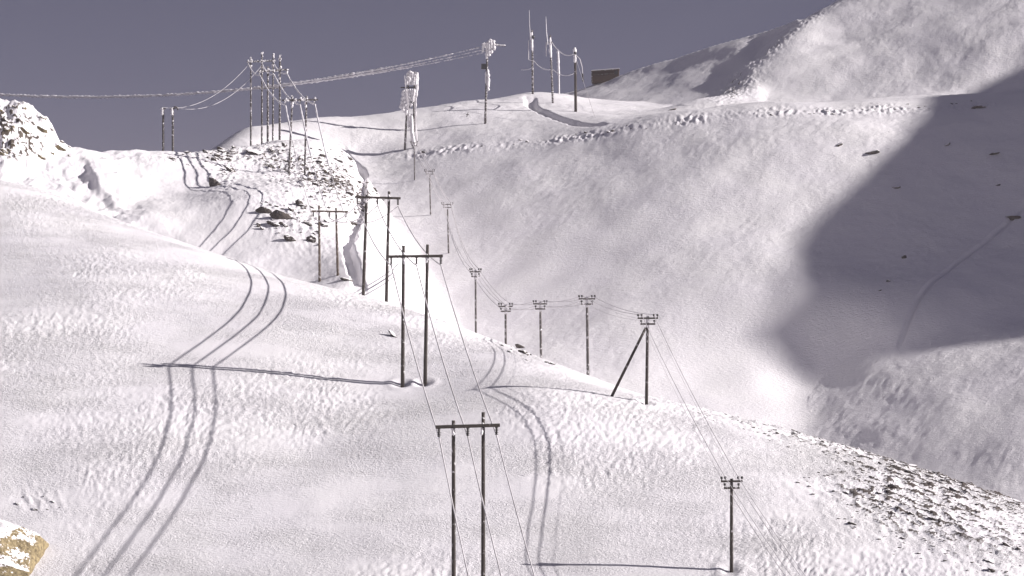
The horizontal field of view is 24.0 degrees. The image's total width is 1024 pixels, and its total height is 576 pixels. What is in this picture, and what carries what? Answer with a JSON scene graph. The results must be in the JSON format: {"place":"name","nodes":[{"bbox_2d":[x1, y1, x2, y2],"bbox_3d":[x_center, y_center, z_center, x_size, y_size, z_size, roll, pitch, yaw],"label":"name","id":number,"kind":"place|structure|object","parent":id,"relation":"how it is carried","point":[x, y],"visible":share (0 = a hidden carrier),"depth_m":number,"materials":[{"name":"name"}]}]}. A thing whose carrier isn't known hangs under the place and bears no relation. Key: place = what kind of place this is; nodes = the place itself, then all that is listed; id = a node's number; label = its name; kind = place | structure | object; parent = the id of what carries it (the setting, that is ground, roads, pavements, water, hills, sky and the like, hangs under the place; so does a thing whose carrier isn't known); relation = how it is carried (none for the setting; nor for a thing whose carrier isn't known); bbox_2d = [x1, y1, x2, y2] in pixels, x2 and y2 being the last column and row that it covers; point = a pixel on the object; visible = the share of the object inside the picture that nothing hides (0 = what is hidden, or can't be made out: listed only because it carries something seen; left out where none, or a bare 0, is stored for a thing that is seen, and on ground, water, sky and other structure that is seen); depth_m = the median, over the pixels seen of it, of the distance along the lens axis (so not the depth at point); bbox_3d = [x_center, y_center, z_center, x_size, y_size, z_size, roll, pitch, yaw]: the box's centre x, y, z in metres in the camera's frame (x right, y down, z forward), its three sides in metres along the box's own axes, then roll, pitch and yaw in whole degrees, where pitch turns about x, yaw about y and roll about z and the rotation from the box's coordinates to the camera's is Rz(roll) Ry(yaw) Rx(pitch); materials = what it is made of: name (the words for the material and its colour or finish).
{"place":"outdoors","nodes":[
{"label":"outdoors","id":0,"kind":"place"},
{"bbox_2d":[0,98,454,324],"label":"rocky hillside","id":1,"kind":"structure","parent":0,"point":[162,193],"depth_m":324.56,"materials":[{"name":"white snow"}]},
{"bbox_2d":[0,148,7,153],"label":"rock","id":2,"kind":"object","parent":1,"relation":"on","point":[4,150],"visible":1,"depth_m":326.98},
{"bbox_2d":[19,126,29,133],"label":"rock","id":3,"kind":"object","parent":1,"relation":"on","point":[25,130],"visible":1,"depth_m":332.39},
{"bbox_2d":[37,153,45,159],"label":"rock","id":4,"kind":"object","parent":1,"relation":"on","point":[41,156],"visible":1,"depth_m":331.05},
{"bbox_2d":[37,126,47,132],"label":"rock","id":5,"kind":"object","parent":1,"relation":"on","point":[43,130],"visible":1,"depth_m":335.22,"materials":[{"name":"stone"}]},
{"bbox_2d":[54,143,66,150],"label":"rock","id":6,"kind":"object","parent":1,"relation":"on","point":[58,146],"visible":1,"depth_m":336.31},
{"bbox_2d":[160,107,165,150],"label":"utility pole","id":7,"kind":"object","parent":1,"relation":"on","point":[162,111],"visible":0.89,"depth_m":371.86,"materials":[{"name":"grey wood"}]},
{"bbox_2d":[170,106,177,150],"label":"utility pole","id":8,"kind":"object","parent":1,"relation":"on","point":[172,110],"visible":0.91,"depth_m":371.85,"materials":[{"name":"grey wood"}]},
{"bbox_2d":[163,68,245,107],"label":"iced cable","id":9,"kind":"object","parent":8,"relation":"hanging from","point":[218,92],"visible":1,"depth_m":386.29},
{"bbox_2d":[179,65,261,108],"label":"iced cable","id":10,"kind":"object","parent":8,"relation":"hanging from","point":[230,95],"visible":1,"depth_m":386.00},
{"bbox_2d":[209,177,220,186],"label":"rock","id":11,"kind":"object","parent":1,"relation":"on","point":[213,182],"visible":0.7,"depth_m":331.42,"materials":[{"name":"grey stone"}]},
{"bbox_2d":[225,165,235,171],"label":"rock","id":12,"kind":"object","parent":1,"relation":"on","point":[230,169],"visible":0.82,"depth_m":343.40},
{"bbox_2d":[246,149,261,154],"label":"rock","id":13,"kind":"object","parent":1,"relation":"on","point":[253,151],"visible":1,"depth_m":352.77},
{"bbox_2d":[247,52,275,145],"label":"power pole frame","id":14,"kind":"object","parent":1,"relation":"on","point":[261,61],"visible":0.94,"depth_m":393.89,"materials":[{"name":"brown wood"}]},
{"bbox_2d":[248,65,468,575],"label":"power cable","id":15,"kind":"object","parent":14,"relation":"hanging from","point":[400,305],"visible":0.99,"depth_m":185.90,"materials":[{"name":"black metal"}]},
{"bbox_2d":[262,64,501,575],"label":"power cable","id":16,"kind":"object","parent":14,"relation":"hanging from","point":[427,309],"visible":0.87,"depth_m":184.62,"materials":[{"name":"black metal"}]},
{"bbox_2d":[255,206,271,213],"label":"rock","id":17,"kind":"object","parent":1,"relation":"on","point":[261,209],"visible":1,"depth_m":314.13,"materials":[{"name":"stone"}]},
{"bbox_2d":[266,220,279,226],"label":"rock","id":18,"kind":"object","parent":1,"relation":"on","point":[273,223],"visible":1,"depth_m":310.31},
{"bbox_2d":[258,55,288,141],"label":"power pole frame","id":19,"kind":"object","parent":1,"relation":"on","point":[280,69],"visible":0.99,"depth_m":371.79,"materials":[{"name":"brown wood"}]},
{"bbox_2d":[169,144,384,232],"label":"rubble","id":20,"kind":"object","parent":1,"relation":"on","point":[312,181],"visible":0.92,"depth_m":343.33,"materials":[{"name":"grey stone"}]},
{"bbox_2d":[270,209,291,219],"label":"rock","id":21,"kind":"object","parent":1,"relation":"on","point":[276,214],"visible":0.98,"depth_m":312.37,"materials":[{"name":"grey stone"}]},
{"bbox_2d":[284,234,295,241],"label":"rock","id":22,"kind":"object","parent":1,"relation":"on","point":[287,237],"visible":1,"depth_m":306.34,"materials":[{"name":"grey stone"}]},
{"bbox_2d":[295,199,302,205],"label":"rock","id":23,"kind":"object","parent":1,"relation":"on","point":[297,201],"visible":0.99,"depth_m":318.81,"materials":[{"name":"grey stone"}]},
{"bbox_2d":[282,95,317,175],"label":"power pole frame","id":24,"kind":"object","parent":1,"relation":"on","point":[306,99],"visible":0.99,"depth_m":344.79,"materials":[{"name":"brown wood"}]},
{"bbox_2d":[306,235,315,242],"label":"rock","id":25,"kind":"object","parent":1,"relation":"on","point":[310,238],"visible":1,"depth_m":306.51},
{"bbox_2d":[311,205,347,281],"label":"power pole frame","id":26,"kind":"object","parent":1,"relation":"on","point":[319,252],"visible":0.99,"depth_m":293.76,"materials":[{"name":"brown wood"}]},
{"bbox_2d":[340,277,352,281],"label":"rock","id":27,"kind":"object","parent":1,"relation":"on","point":[345,279],"visible":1,"depth_m":291.63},
{"bbox_2d":[0,0,835,151],"label":"sky","id":28,"kind":"structure","parent":0,"point":[48,47],"materials":[{"name":"grey"}]},
{"bbox_2d":[0,179,1023,575],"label":"snow slope","id":29,"kind":"structure","parent":0,"point":[170,407],"depth_m":180.07,"materials":[{"name":"white snow"}]},
{"bbox_2d":[0,559,29,575],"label":"boulder","id":30,"kind":"object","parent":29,"relation":"on","point":[8,567],"visible":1,"depth_m":160.62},
{"bbox_2d":[0,519,48,573],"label":"boulder","id":31,"kind":"object","parent":29,"relation":"on","point":[23,547],"visible":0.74,"depth_m":164.71,"materials":[{"name":"brown stone"}]},
{"bbox_2d":[355,191,400,301],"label":"power pole frame","id":32,"kind":"object","parent":29,"relation":"on","point":[366,197],"visible":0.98,"depth_m":228.81,"materials":[{"name":"brown wood"}]},
{"bbox_2d":[388,330,396,337],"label":"rock","id":33,"kind":"object","parent":29,"relation":"on","point":[392,334],"visible":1,"depth_m":205.47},
{"bbox_2d":[388,244,442,387],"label":"power pole frame","id":34,"kind":"object","parent":29,"relation":"on","point":[403,256],"visible":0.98,"depth_m":194.82,"materials":[{"name":"brown wood"}]},
{"bbox_2d":[436,412,499,575],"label":"power pole frame","id":35,"kind":"object","parent":29,"relation":"on","point":[483,425],"visible":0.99,"depth_m":157.83,"materials":[{"name":"brown wood"}]},
{"bbox_2d":[274,64,534,575],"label":"power cable","id":36,"kind":"object","parent":35,"relation":"hanging from","point":[452,307],"visible":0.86,"depth_m":186.21,"materials":[{"name":"black metal"}]},
{"bbox_2d":[469,268,481,332],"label":"utility pole","id":37,"kind":"object","parent":29,"relation":"on","point":[475,271],"visible":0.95,"depth_m":230.91,"materials":[{"name":"grey wood"}]},
{"bbox_2d":[498,303,512,343],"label":"utility pole","id":38,"kind":"object","parent":29,"relation":"on","point":[505,306],"visible":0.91,"depth_m":223.90,"materials":[{"name":"grey wood"}]},
{"bbox_2d":[515,344,524,347],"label":"rock","id":39,"kind":"object","parent":29,"relation":"on","point":[519,346],"visible":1,"depth_m":330.92,"materials":[{"name":"grey stone"}]},
{"bbox_2d":[533,300,547,357],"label":"utility pole","id":40,"kind":"object","parent":29,"relation":"on","point":[540,317],"visible":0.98,"depth_m":217.90,"materials":[{"name":"grey wood"}]},
{"bbox_2d":[578,295,595,375],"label":"utility pole","id":41,"kind":"object","parent":29,"relation":"on","point":[587,339],"visible":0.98,"depth_m":207.89,"materials":[{"name":"grey wood"}]},
{"bbox_2d":[610,314,658,404],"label":"utility pole","id":42,"kind":"object","parent":29,"relation":"on","point":[647,318],"visible":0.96,"depth_m":190.92,"materials":[{"name":"brown wood"}]},
{"bbox_2d":[720,476,742,572],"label":"utility pole","id":43,"kind":"object","parent":29,"relation":"on","point":[731,481],"visible":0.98,"depth_m":163.90,"materials":[{"name":"brown wood"}]},
{"bbox_2d":[414,92,800,575],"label":"power cable","id":44,"kind":"object","parent":43,"relation":"attached to","point":[577,305],"visible":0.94,"depth_m":222.70,"materials":[{"name":"black metal"}]},
{"bbox_2d":[416,118,805,575],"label":"power cable","id":45,"kind":"object","parent":43,"relation":"attached to","point":[626,310],"visible":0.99,"depth_m":188.03,"materials":[{"name":"black metal"}]},
{"bbox_2d":[704,410,1023,575],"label":"rubble","id":46,"kind":"object","parent":29,"relation":"on","point":[981,537],"visible":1,"depth_m":176.92,"materials":[{"name":"grey stone"}]},
{"bbox_2d":[949,486,959,491],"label":"rock","id":47,"kind":"object","parent":29,"relation":"on","point":[953,488],"visible":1,"depth_m":180.34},
{"bbox_2d":[209,0,1023,501],"bbox_3d":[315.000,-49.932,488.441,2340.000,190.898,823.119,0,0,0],"label":"mountain","id":48,"kind":"structure","parent":0,"point":[739,240],"depth_m":365.86,"materials":[{"name":"white snow"}]},
{"bbox_2d":[399,70,418,149],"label":"iced pole pair","id":49,"kind":"object","parent":48,"relation":"on","point":[412,78],"visible":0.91,"depth_m":420.33,"materials":[{"name":"white wood"}]},
{"bbox_2d":[410,141,417,179],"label":"utility pole","id":50,"kind":"object","parent":48,"relation":"on","point":[414,157],"visible":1,"depth_m":403.65,"materials":[{"name":"grey wood"}]},
{"bbox_2d":[424,169,434,214],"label":"utility pole","id":51,"kind":"object","parent":48,"relation":"on","point":[429,171],"visible":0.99,"depth_m":386.71,"materials":[{"name":"grey wood"}]},
{"bbox_2d":[404,75,790,575],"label":"power cable","id":52,"kind":"object","parent":51,"relation":"hanging from","point":[611,309],"visible":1,"depth_m":188.96,"materials":[{"name":"black metal"}]},
{"bbox_2d":[441,202,452,252],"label":"utility pole","id":53,"kind":"object","parent":48,"relation":"on","point":[447,207],"visible":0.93,"depth_m":370.73,"materials":[{"name":"grey wood"}]},
{"bbox_2d":[407,91,784,574],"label":"power cable","id":54,"kind":"object","parent":53,"relation":"hanging from","point":[561,306],"visible":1,"depth_m":221.49,"materials":[{"name":"black metal"}]},
{"bbox_2d":[481,39,505,123],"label":"utility pole","id":55,"kind":"object","parent":48,"relation":"on","point":[489,44],"visible":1,"depth_m":428.19,"materials":[{"name":"white wood"}]},
{"bbox_2d":[0,47,479,97],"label":"iced cable","id":56,"kind":"object","parent":55,"relation":"hanging from","point":[168,94],"visible":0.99,"depth_m":433.37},
{"bbox_2d":[0,49,483,98],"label":"iced cable","id":57,"kind":"object","parent":55,"relation":"hanging from","point":[335,78],"visible":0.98,"depth_m":432.43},
{"bbox_2d":[156,53,481,95],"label":"iced cable","id":58,"kind":"object","parent":55,"relation":"hanging from","point":[381,72],"visible":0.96,"depth_m":430.24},
{"bbox_2d":[528,12,534,93],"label":"utility pole","id":59,"kind":"object","parent":48,"relation":"on","point":[532,36],"visible":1,"depth_m":460.13,"materials":[{"name":"white wood"}]},
{"bbox_2d":[546,25,553,102],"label":"utility pole","id":60,"kind":"object","parent":48,"relation":"on","point":[550,50],"visible":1,"depth_m":448.71,"materials":[{"name":"white wood"}]},
{"bbox_2d":[557,50,559,93],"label":"utility pole","id":61,"kind":"object","parent":48,"relation":"on","point":[558,66],"visible":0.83,"depth_m":484.87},
{"bbox_2d":[573,47,583,111],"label":"utility pole","id":62,"kind":"object","parent":48,"relation":"on","point":[575,79],"visible":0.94,"depth_m":438.10,"materials":[{"name":"brown wood"}]},
{"bbox_2d":[591,68,619,84],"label":"hut","id":63,"kind":"object","parent":48,"relation":"on","point":[601,76],"visible":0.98,"depth_m":506.86,"materials":[{"name":"brown wood"}]},
{"bbox_2d":[866,150,879,153],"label":"rock","id":64,"kind":"object","parent":48,"relation":"on","point":[874,152],"visible":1,"depth_m":379.82,"materials":[{"name":"grey stone"}]},
{"bbox_2d":[972,106,985,108],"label":"rock","id":65,"kind":"object","parent":48,"relation":"on","point":[974,107],"visible":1,"depth_m":399.69,"materials":[{"name":"grey stone"}]},
{"bbox_2d":[1006,215,1020,220],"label":"rock","id":66,"kind":"object","parent":48,"relation":"on","point":[1012,217],"visible":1,"depth_m":361.29,"materials":[{"name":"grey stone"}]}
]}

